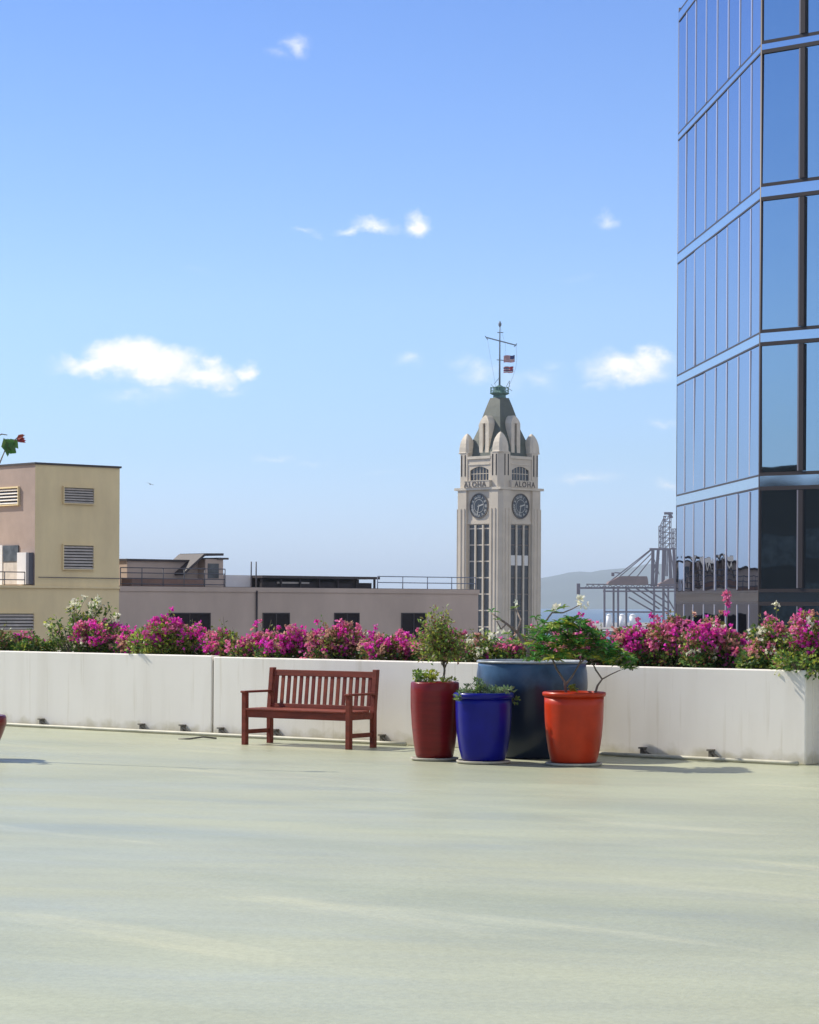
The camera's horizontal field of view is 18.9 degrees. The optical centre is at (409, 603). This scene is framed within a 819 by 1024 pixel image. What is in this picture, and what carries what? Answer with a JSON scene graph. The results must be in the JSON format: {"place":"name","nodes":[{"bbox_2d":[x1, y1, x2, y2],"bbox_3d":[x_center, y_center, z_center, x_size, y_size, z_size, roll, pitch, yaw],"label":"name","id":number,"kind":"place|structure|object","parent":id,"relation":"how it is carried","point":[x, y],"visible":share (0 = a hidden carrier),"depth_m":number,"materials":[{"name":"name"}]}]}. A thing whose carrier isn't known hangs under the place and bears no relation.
{"place":"outdoors","nodes":[
{"label":"outdoors","id":0,"kind":"place"},
{"bbox_2d":[0,462,121,650],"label":"roof block","id":1,"kind":"structure","parent":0,"point":[59,534],"depth_m":151.53,"materials":[{"name":"beige paint"}]},
{"bbox_2d":[0,0,685,588],"label":"sky","id":2,"kind":"structure","parent":0,"point":[259,259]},
{"bbox_2d":[0,726,818,1023],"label":"terrace floor","id":3,"kind":"structure","parent":0,"point":[151,878],"depth_m":14.76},
{"bbox_2d":[0,714,6,739],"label":"tall pot","id":4,"kind":"object","parent":3,"relation":"on","point":[3,721],"visible":1,"depth_m":26.33,"materials":[{"name":"ceramic"}]},
{"bbox_2d":[0,434,25,462],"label":"potted tree","id":5,"kind":"object","parent":4,"relation":"on","point":[9,446],"visible":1,"depth_m":26.38,"materials":[{"name":"green plant"}]},
{"bbox_2d":[0,651,219,732],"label":"planter wall","id":6,"kind":"structure","parent":3,"relation":"on","point":[167,692],"depth_m":32.40,"materials":[{"name":"paint"}]},
{"bbox_2d":[0,622,47,650],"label":"bougainvillea bush","id":7,"kind":"object","parent":6,"relation":"in","point":[6,643],"visible":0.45,"depth_m":34.27,"materials":[{"name":"pink plant"}]},
{"bbox_2d":[10,628,69,651],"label":"bougainvillea bush","id":8,"kind":"object","parent":6,"relation":"in","point":[27,644],"visible":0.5,"depth_m":34.05,"materials":[{"name":"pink plant"}]},
{"bbox_2d":[43,594,120,651],"bbox_3d":[-4.479,0.325,33.670,1.090,0.910,0.535,0,0,0],"label":"white flowering bush","id":9,"kind":"object","parent":6,"relation":"on","point":[76,617],"visible":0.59,"depth_m":33.63,"materials":[{"name":"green plant"}]},
{"bbox_2d":[67,615,137,652],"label":"bougainvillea bush","id":10,"kind":"object","parent":6,"relation":"in","point":[99,637],"visible":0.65,"depth_m":33.14,"materials":[{"name":"pink plant"}]},
{"bbox_2d":[108,623,158,653],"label":"bougainvillea bush","id":11,"kind":"object","parent":6,"relation":"in","point":[119,641],"visible":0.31,"depth_m":32.68,"materials":[{"name":"pink plant"}]},
{"bbox_2d":[123,606,208,654],"bbox_3d":[-3.125,0.456,32.493,1.417,0.842,1.032,0,0,0],"label":"bougainvillea bush","id":12,"kind":"object","parent":6,"relation":"in","point":[175,636],"visible":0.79,"depth_m":32.20,"materials":[{"name":"pink plant"}]},
{"bbox_2d":[191,618,248,656],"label":"bougainvillea bush","id":13,"kind":"object","parent":6,"relation":"in","point":[218,641],"visible":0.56,"depth_m":31.86,"materials":[{"name":"pink plant"}]},
{"bbox_2d":[6,723,406,745],"bbox_3d":[-3.294,1.659,31.754,8.224,0.044,0.070,0,0,38],"label":"conduit","id":14,"kind":"object","parent":3,"relation":"on","point":[207,734],"visible":0.94,"depth_m":31.26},
{"bbox_2d":[240,667,379,749],"bbox_3d":[-1.184,1.237,29.137,1.621,0.915,0.612,0,0,35],"label":"garden bench","id":15,"kind":"object","parent":3,"relation":"on","point":[347,711],"visible":1,"depth_m":29.19,"materials":[{"name":"brown wood"}]},
{"bbox_2d":[411,681,458,761],"bbox_3d":[0.274,1.276,26.637,0.528,0.850,0.528,0,0,0],"label":"tall pot","id":16,"kind":"object","parent":3,"relation":"on","point":[433,715],"visible":0.99,"depth_m":26.42,"materials":[{"name":"ceramic"}]},
{"bbox_2d":[408,604,474,681],"bbox_3d":[0.338,0.468,26.632,0.734,0.931,0.681,0,0,0],"label":"potted shrub","id":17,"kind":"object","parent":16,"relation":"on","point":[440,645],"visible":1,"depth_m":26.54,"materials":[{"name":"green plant"}]},
{"bbox_2d":[453,691,513,764],"bbox_3d":[0.788,1.327,26.176,0.648,0.753,0.648,0,0,0],"label":"rimmed pot","id":18,"kind":"object","parent":3,"relation":"on","point":[483,725],"visible":0.96,"depth_m":25.93,"materials":[{"name":"ceramic"}]},
{"bbox_2d":[453,677,519,704],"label":"potted succulent","id":19,"kind":"object","parent":18,"relation":"in","point":[480,687],"visible":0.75,"depth_m":26.09,"materials":[{"name":"green plant"}]},
{"bbox_2d":[214,657,818,764],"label":"planter wall","id":20,"kind":"structure","parent":3,"relation":"on","point":[762,714],"depth_m":27.28,"materials":[{"name":"paint"}]},
{"bbox_2d":[224,619,286,657],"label":"bougainvillea bush","id":21,"kind":"object","parent":20,"relation":"in","point":[249,645],"visible":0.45,"depth_m":31.35,"materials":[{"name":"pink plant"}]},
{"bbox_2d":[252,619,333,657],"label":"bougainvillea bush","id":22,"kind":"object","parent":20,"relation":"in","point":[291,639],"visible":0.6,"depth_m":30.99,"materials":[{"name":"pink plant"}]},
{"bbox_2d":[298,614,375,659],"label":"bougainvillea bush","id":23,"kind":"object","parent":20,"relation":"in","point":[340,642],"visible":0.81,"depth_m":30.55,"materials":[{"name":"pink plant"}]},
{"bbox_2d":[356,624,415,660],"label":"bougainvillea bush","id":24,"kind":"object","parent":20,"relation":"in","point":[379,646],"visible":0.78,"depth_m":30.06,"materials":[{"name":"pink plant"}]},
{"bbox_2d":[405,623,469,661],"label":"bougainvillea bush","id":25,"kind":"object","parent":20,"relation":"in","point":[413,654],"visible":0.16,"depth_m":29.66,"materials":[{"name":"pink plant"}]},
{"bbox_2d":[446,628,520,662],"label":"bougainvillea bush","id":26,"kind":"object","parent":20,"relation":"in","point":[486,649],"visible":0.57,"depth_m":29.14,"materials":[{"name":"plant"}]},
{"bbox_2d":[498,624,567,658],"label":"bougainvillea bush","id":27,"kind":"object","parent":20,"relation":"in","point":[514,651],"visible":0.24,"depth_m":28.96,"materials":[{"name":"pink plant"}]},
{"bbox_2d":[550,611,607,665],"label":"bougainvillea bush","id":28,"kind":"object","parent":20,"relation":"in","point":[590,623],"visible":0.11,"depth_m":28.31,"materials":[{"name":"pink plant"}]},
{"bbox_2d":[596,612,673,666],"bbox_3d":[2.560,0.497,28.104,0.954,0.800,0.934,0,0,0],"label":"bougainvillea bush","id":29,"kind":"object","parent":20,"relation":"in","point":[630,639],"visible":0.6,"depth_m":27.84,"materials":[{"name":"pink plant"}]},
{"bbox_2d":[635,609,705,666],"bbox_3d":[2.971,0.476,27.837,0.900,0.829,0.937,0,0,0],"label":"bougainvillea bush","id":30,"kind":"object","parent":20,"relation":"in","point":[669,629],"visible":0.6,"depth_m":27.66,"materials":[{"name":"pink plant"}]},
{"bbox_2d":[673,589,751,668],"bbox_3d":[3.376,0.366,27.540,1.149,1.053,0.840,0,0,-32],"label":"bougainvillea bush","id":31,"kind":"object","parent":20,"relation":"in","point":[712,642],"visible":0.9,"depth_m":27.26,"materials":[{"name":"pink plant"}]},
{"bbox_2d":[730,600,791,669],"bbox_3d":[3.923,0.436,27.030,0.801,0.939,0.896,0,0,0],"label":"bougainvillea bush","id":32,"kind":"object","parent":20,"relation":"in","point":[757,653],"visible":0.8,"depth_m":26.85,"materials":[{"name":"pink plant"}]},
{"bbox_2d":[769,646,818,680],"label":"trailing plant","id":33,"kind":"object","parent":20,"relation":"on","point":[813,667],"visible":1,"depth_m":26.14,"materials":[{"name":"green plant"}]},
{"bbox_2d":[772,608,818,669],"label":"bougainvillea bush","id":34,"kind":"object","parent":20,"relation":"in","point":[800,629],"visible":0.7,"depth_m":26.46,"materials":[{"name":"pink plant"}]},
{"bbox_2d":[476,659,587,758],"bbox_3d":[1.355,1.168,27.253,1.236,1.068,1.236,0,0,0],"label":"barrel pot","id":35,"kind":"object","parent":3,"relation":"on","point":[531,681],"visible":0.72,"depth_m":26.72,"materials":[{"name":"blue ceramic"}]},
{"bbox_2d":[488,595,589,661],"bbox_3d":[1.426,0.324,27.291,1.148,0.857,0.560,0,0,0],"label":"plumeria shrub","id":36,"kind":"object","parent":35,"relation":"on","point":[555,606],"visible":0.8,"depth_m":27.28,"materials":[{"name":"green plant"}]},
{"bbox_2d":[542,691,605,766],"bbox_3d":[1.731,1.320,25.892,0.674,0.777,0.674,0,0,0],"label":"rimmed pot","id":37,"kind":"object","parent":3,"relation":"on","point":[573,724],"visible":0.98,"depth_m":25.64,"materials":[{"name":"orange ceramic"}]},
{"bbox_2d":[522,615,639,692],"bbox_3d":[1.807,0.560,25.879,1.284,0.873,0.974,0,0,0],"label":"bonsai tree","id":38,"kind":"object","parent":37,"relation":"on","point":[623,658],"visible":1,"depth_m":25.71,"materials":[{"name":"green plant"}]},
{"bbox_2d":[599,752,798,764],"bbox_3d":[3.003,1.690,26.883,2.806,0.044,0.065,0,0,38],"label":"conduit","id":39,"kind":"object","parent":3,"relation":"on","point":[760,761],"visible":0.91,"depth_m":26.75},
{"bbox_2d":[545,622,639,633],"bbox_3d":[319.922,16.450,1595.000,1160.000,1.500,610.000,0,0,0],"label":"dock ground","id":40,"kind":"structure","parent":0,"point":[610,631],"depth_m":1688.24,"materials":[{"name":"concrete"}]},
{"bbox_2d":[577,548,674,626],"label":"gantry crane","id":41,"kind":"object","parent":40,"relation":"on","point":[620,580],"visible":0.95,"depth_m":1502.00,"materials":[{"name":"metal"}]},
{"bbox_2d":[657,512,675,619],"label":"gantry crane","id":42,"kind":"object","parent":40,"relation":"on","point":[667,557],"visible":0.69,"depth_m":1585.71,"materials":[{"name":"metal"}]},
{"bbox_2d":[541,564,673,608],"bbox_3d":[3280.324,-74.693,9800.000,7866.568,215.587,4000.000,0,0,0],"label":"hills","id":43,"kind":"structure","parent":0,"point":[560,588],"depth_m":8230.28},
{"bbox_2d":[541,609,673,638],"bbox_3d":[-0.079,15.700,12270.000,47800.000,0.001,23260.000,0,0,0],"label":"water","id":44,"kind":"structure","parent":0,"point":[594,615],"depth_m":3674.88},
{"bbox_2d":[676,0,818,664],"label":"glass tower","id":45,"kind":"structure","parent":0,"point":[747,483],"depth_m":67.74,"materials":[{"name":"blue"}]},
{"bbox_2d":[676,505,684,591],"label":"window","id":46,"kind":"structure","parent":45,"relation":"in","point":[680,510],"depth_m":78.05,"materials":[{"name":"blue glass"}]},
{"bbox_2d":[677,382,684,494],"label":"window","id":47,"kind":"structure","parent":45,"relation":"in","point":[680,388],"depth_m":78.11,"materials":[{"name":"blue glass"}]},
{"bbox_2d":[678,258,685,373],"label":"window","id":48,"kind":"structure","parent":45,"relation":"in","point":[681,266],"depth_m":78.05,"materials":[{"name":"blue glass"}]},
{"bbox_2d":[678,134,685,251],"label":"window","id":49,"kind":"structure","parent":45,"relation":"in","point":[682,142],"depth_m":78.15,"materials":[{"name":"blue glass"}]},
{"bbox_2d":[678,14,685,132],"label":"window","id":50,"kind":"structure","parent":45,"relation":"in","point":[682,24],"depth_m":78.09,"materials":[{"name":"blue glass"}]},
{"bbox_2d":[684,503,693,591],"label":"window","id":51,"kind":"structure","parent":45,"relation":"in","point":[688,561],"depth_m":76.59,"materials":[{"name":"blue glass"}]},
{"bbox_2d":[685,378,693,492],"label":"window","id":52,"kind":"structure","parent":45,"relation":"in","point":[688,384],"depth_m":76.56,"materials":[{"name":"blue glass"}]},
{"bbox_2d":[685,252,694,370],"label":"window","id":53,"kind":"structure","parent":45,"relation":"in","point":[689,353],"depth_m":76.58,"materials":[{"name":"blue glass"}]},
{"bbox_2d":[686,125,694,244],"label":"window","id":54,"kind":"structure","parent":45,"relation":"in","point":[691,133],"depth_m":76.58,"materials":[{"name":"blue glass"}]},
{"bbox_2d":[687,0,695,122],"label":"window","id":55,"kind":"structure","parent":45,"relation":"in","point":[691,12],"depth_m":76.54,"materials":[{"name":"blue glass"}]},
{"bbox_2d":[693,501,703,591],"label":"window","id":56,"kind":"structure","parent":45,"relation":"in","point":[698,507],"depth_m":74.93,"materials":[{"name":"blue glass"}]},
{"bbox_2d":[693,373,703,490],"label":"window","id":57,"kind":"structure","parent":45,"relation":"in","point":[699,380],"depth_m":74.93,"materials":[{"name":"blue glass"}]},
{"bbox_2d":[695,243,704,364],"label":"window","id":58,"kind":"structure","parent":45,"relation":"in","point":[700,252],"depth_m":74.97,"materials":[{"name":"blue glass"}]},
{"bbox_2d":[695,114,704,237],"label":"window","id":59,"kind":"structure","parent":45,"relation":"in","point":[700,124],"depth_m":74.93,"materials":[{"name":"blue glass"}]},
{"bbox_2d":[696,0,705,112],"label":"window","id":60,"kind":"structure","parent":45,"relation":"in","point":[701,4],"depth_m":74.97,"materials":[{"name":"blue glass"}]},
{"bbox_2d":[704,499,714,591],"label":"window","id":61,"kind":"structure","parent":45,"relation":"in","point":[709,504],"depth_m":73.20,"materials":[{"name":"blue glass"}]},
{"bbox_2d":[704,367,715,487],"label":"window","id":62,"kind":"structure","parent":45,"relation":"in","point":[710,374],"depth_m":73.23,"materials":[{"name":"blue glass"}]},
{"bbox_2d":[705,235,715,359],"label":"window","id":63,"kind":"structure","parent":45,"relation":"in","point":[711,244],"depth_m":73.22,"materials":[{"name":"blue glass"}]},
{"bbox_2d":[706,102,715,228],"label":"window","id":64,"kind":"structure","parent":45,"relation":"in","point":[711,113],"depth_m":73.20,"materials":[{"name":"blue glass"}]},
{"bbox_2d":[707,0,716,100],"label":"window","id":65,"kind":"structure","parent":45,"relation":"in","point":[711,4],"depth_m":73.25,"materials":[{"name":"blue glass"}]},
{"bbox_2d":[715,496,725,590],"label":"window","id":66,"kind":"structure","parent":45,"relation":"in","point":[720,502],"depth_m":71.50,"materials":[{"name":"blue glass"}]},
{"bbox_2d":[715,362,725,484],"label":"window","id":67,"kind":"structure","parent":45,"relation":"in","point":[720,468],"depth_m":71.52,"materials":[{"name":"blue glass"}]},
{"bbox_2d":[716,227,726,353],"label":"window","id":68,"kind":"structure","parent":45,"relation":"in","point":[722,235],"depth_m":71.52,"materials":[{"name":"blue glass"}]},
{"bbox_2d":[717,89,727,220],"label":"window","id":69,"kind":"structure","parent":45,"relation":"in","point":[722,101],"depth_m":71.52,"materials":[{"name":"blue glass"}]},
{"bbox_2d":[717,0,728,90],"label":"window","id":70,"kind":"structure","parent":45,"relation":"in","point":[722,4],"depth_m":71.54,"materials":[{"name":"blue glass"}]},
{"bbox_2d":[726,494,737,590],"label":"window","id":71,"kind":"structure","parent":45,"relation":"in","point":[731,499],"depth_m":69.88,"materials":[{"name":"blue glass"}]},
{"bbox_2d":[726,356,737,481],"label":"window","id":72,"kind":"structure","parent":45,"relation":"in","point":[731,364],"depth_m":69.88,"materials":[{"name":"blue glass"}]},
{"bbox_2d":[727,217,738,348],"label":"window","id":73,"kind":"structure","parent":45,"relation":"in","point":[733,227],"depth_m":69.80,"materials":[{"name":"blue glass"}]},
{"bbox_2d":[728,78,739,211],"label":"window","id":74,"kind":"structure","parent":45,"relation":"in","point":[733,106],"depth_m":69.88,"materials":[{"name":"blue glass"}]},
{"bbox_2d":[729,0,739,77],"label":"window","id":75,"kind":"structure","parent":45,"relation":"in","point":[733,4],"depth_m":69.95,"materials":[{"name":"blue glass"}]},
{"bbox_2d":[737,603,748,647],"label":"window","id":76,"kind":"structure","parent":45,"relation":"in","point":[742,608],"depth_m":68.28,"materials":[{"name":"grey glass"}]},
{"bbox_2d":[737,491,749,590],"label":"window","id":77,"kind":"structure","parent":45,"relation":"in","point":[743,499],"depth_m":68.26,"materials":[{"name":"blue glass"}]},
{"bbox_2d":[738,350,750,478],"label":"window","id":78,"kind":"structure","parent":45,"relation":"in","point":[743,416],"depth_m":68.26,"materials":[{"name":"blue glass"}]},
{"bbox_2d":[739,208,750,341],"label":"window","id":79,"kind":"structure","parent":45,"relation":"in","point":[744,239],"depth_m":68.24,"materials":[{"name":"blue glass"}]},
{"bbox_2d":[740,64,751,201],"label":"window","id":80,"kind":"structure","parent":45,"relation":"in","point":[745,79],"depth_m":68.23,"materials":[{"name":"blue glass"}]},
{"bbox_2d":[740,0,751,65],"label":"window","id":81,"kind":"structure","parent":45,"relation":"in","point":[745,41],"depth_m":68.28,"materials":[{"name":"blue glass"}]},
{"bbox_2d":[749,489,757,589],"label":"window","id":82,"kind":"structure","parent":45,"relation":"in","point":[753,573],"depth_m":66.81,"materials":[{"name":"blue glass"}]},
{"bbox_2d":[749,346,758,476],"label":"window","id":83,"kind":"structure","parent":45,"relation":"in","point":[754,399],"depth_m":66.79,"materials":[{"name":"blue glass"}]},
{"bbox_2d":[751,201,759,335],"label":"window","id":84,"kind":"structure","parent":45,"relation":"in","point":[755,210],"depth_m":66.81,"materials":[{"name":"blue glass"}]},
{"bbox_2d":[752,55,760,191],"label":"window","id":85,"kind":"structure","parent":45,"relation":"in","point":[756,64],"depth_m":66.79,"materials":[{"name":"blue glass"}]},
{"bbox_2d":[752,0,760,52],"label":"window","id":86,"kind":"structure","parent":45,"relation":"in","point":[756,4],"depth_m":66.83,"materials":[{"name":"blue glass"}]},
{"bbox_2d":[761,606,795,634],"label":"window","id":87,"kind":"structure","parent":45,"relation":"in","point":[784,613],"depth_m":65.58,"materials":[{"name":"black glass"}]},
{"bbox_2d":[761,489,801,588],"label":"window","id":88,"kind":"structure","parent":45,"relation":"in","point":[779,507],"depth_m":65.61,"materials":[{"name":"black glass"}]},
{"bbox_2d":[762,343,800,472],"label":"window","id":89,"kind":"structure","parent":45,"relation":"in","point":[779,362],"depth_m":65.61,"materials":[{"name":"blue glass"}]},
{"bbox_2d":[762,197,800,329],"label":"window","id":90,"kind":"structure","parent":45,"relation":"in","point":[780,216],"depth_m":65.61,"materials":[{"name":"blue glass"}]},
{"bbox_2d":[764,0,798,39],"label":"window","id":91,"kind":"structure","parent":45,"relation":"in","point":[781,17],"depth_m":65.63,"materials":[{"name":"blue glass"}]},
{"bbox_2d":[763,48,801,182],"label":"window","id":92,"kind":"structure","parent":45,"relation":"in","point":[781,69],"depth_m":65.61,"materials":[{"name":"blue glass"}]},
{"bbox_2d":[802,489,818,588],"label":"window","id":93,"kind":"structure","parent":45,"relation":"in","point":[811,496],"depth_m":64.95,"materials":[{"name":"black glass"}]},
{"bbox_2d":[804,342,818,470],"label":"window","id":94,"kind":"structure","parent":45,"relation":"in","point":[811,463],"depth_m":64.96,"materials":[{"name":"blue glass"}]},
{"bbox_2d":[805,194,818,325],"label":"window","id":95,"kind":"structure","parent":45,"relation":"in","point":[812,201],"depth_m":64.96,"materials":[{"name":"blue glass"}]},
{"bbox_2d":[806,45,818,177],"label":"window","id":96,"kind":"structure","parent":45,"relation":"in","point":[812,52],"depth_m":64.98,"materials":[{"name":"blue glass"}]},
{"bbox_2d":[807,0,818,32],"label":"window","id":97,"kind":"structure","parent":45,"relation":"in","point":[812,5],"depth_m":64.99,"materials":[{"name":"blue glass"}]},
{"label":"ground","id":98,"kind":"structure","parent":0,"visible":0},
{"bbox_2d":[119,586,479,658],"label":"stucco building","id":99,"kind":"structure","parent":98,"relation":"on","point":[388,611],"depth_m":163.58,"materials":[{"name":"beige"}]},
{"bbox_2d":[119,559,202,586],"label":"roof shed","id":100,"kind":"structure","parent":99,"relation":"on","point":[160,563],"depth_m":159.11,"materials":[{"name":"paint"}]},
{"bbox_2d":[120,567,225,586],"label":"roof railing","id":101,"kind":"object","parent":99,"relation":"on","point":[163,578],"visible":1,"depth_m":157.12,"materials":[{"name":"metal"}]},
{"bbox_2d":[169,613,210,630],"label":"window","id":102,"kind":"structure","parent":99,"relation":"in","point":[205,618],"depth_m":158.06,"materials":[{"name":"black"}]},
{"bbox_2d":[173,553,228,586],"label":"stair bulkhead","id":103,"kind":"object","parent":99,"relation":"on","point":[194,559],"visible":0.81,"depth_m":161.63,"materials":[{"name":"paint"}]},
{"bbox_2d":[223,575,250,586],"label":"wall","id":104,"kind":"structure","parent":99,"relation":"on","point":[237,580],"depth_m":163.32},
{"bbox_2d":[262,613,289,633],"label":"window","id":105,"kind":"structure","parent":99,"relation":"in","point":[280,619],"depth_m":162.40,"materials":[{"name":"black"}]},
{"bbox_2d":[252,575,379,587],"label":"long roof shed","id":106,"kind":"structure","parent":99,"relation":"on","point":[308,581],"depth_m":166.96,"materials":[{"name":"metal"}]},
{"bbox_2d":[401,613,426,641],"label":"window","id":107,"kind":"structure","parent":99,"relation":"in","point":[409,621],"depth_m":170.40,"materials":[{"name":"black"}]},
{"bbox_2d":[454,321,543,658],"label":"clock tower","id":108,"kind":"structure","parent":98,"relation":"on","point":[498,533],"depth_m":496.27,"materials":[{"name":"stone"}]},
{"bbox_2d":[469,525,488,640],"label":"tall window","id":109,"kind":"structure","parent":108,"relation":"in","point":[479,534],"depth_m":495.72,"materials":[{"name":"black glass"}]},
{"bbox_2d":[511,525,528,645],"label":"tall window","id":110,"kind":"structure","parent":108,"relation":"in","point":[519,533],"depth_m":496.21,"materials":[{"name":"black glass"}]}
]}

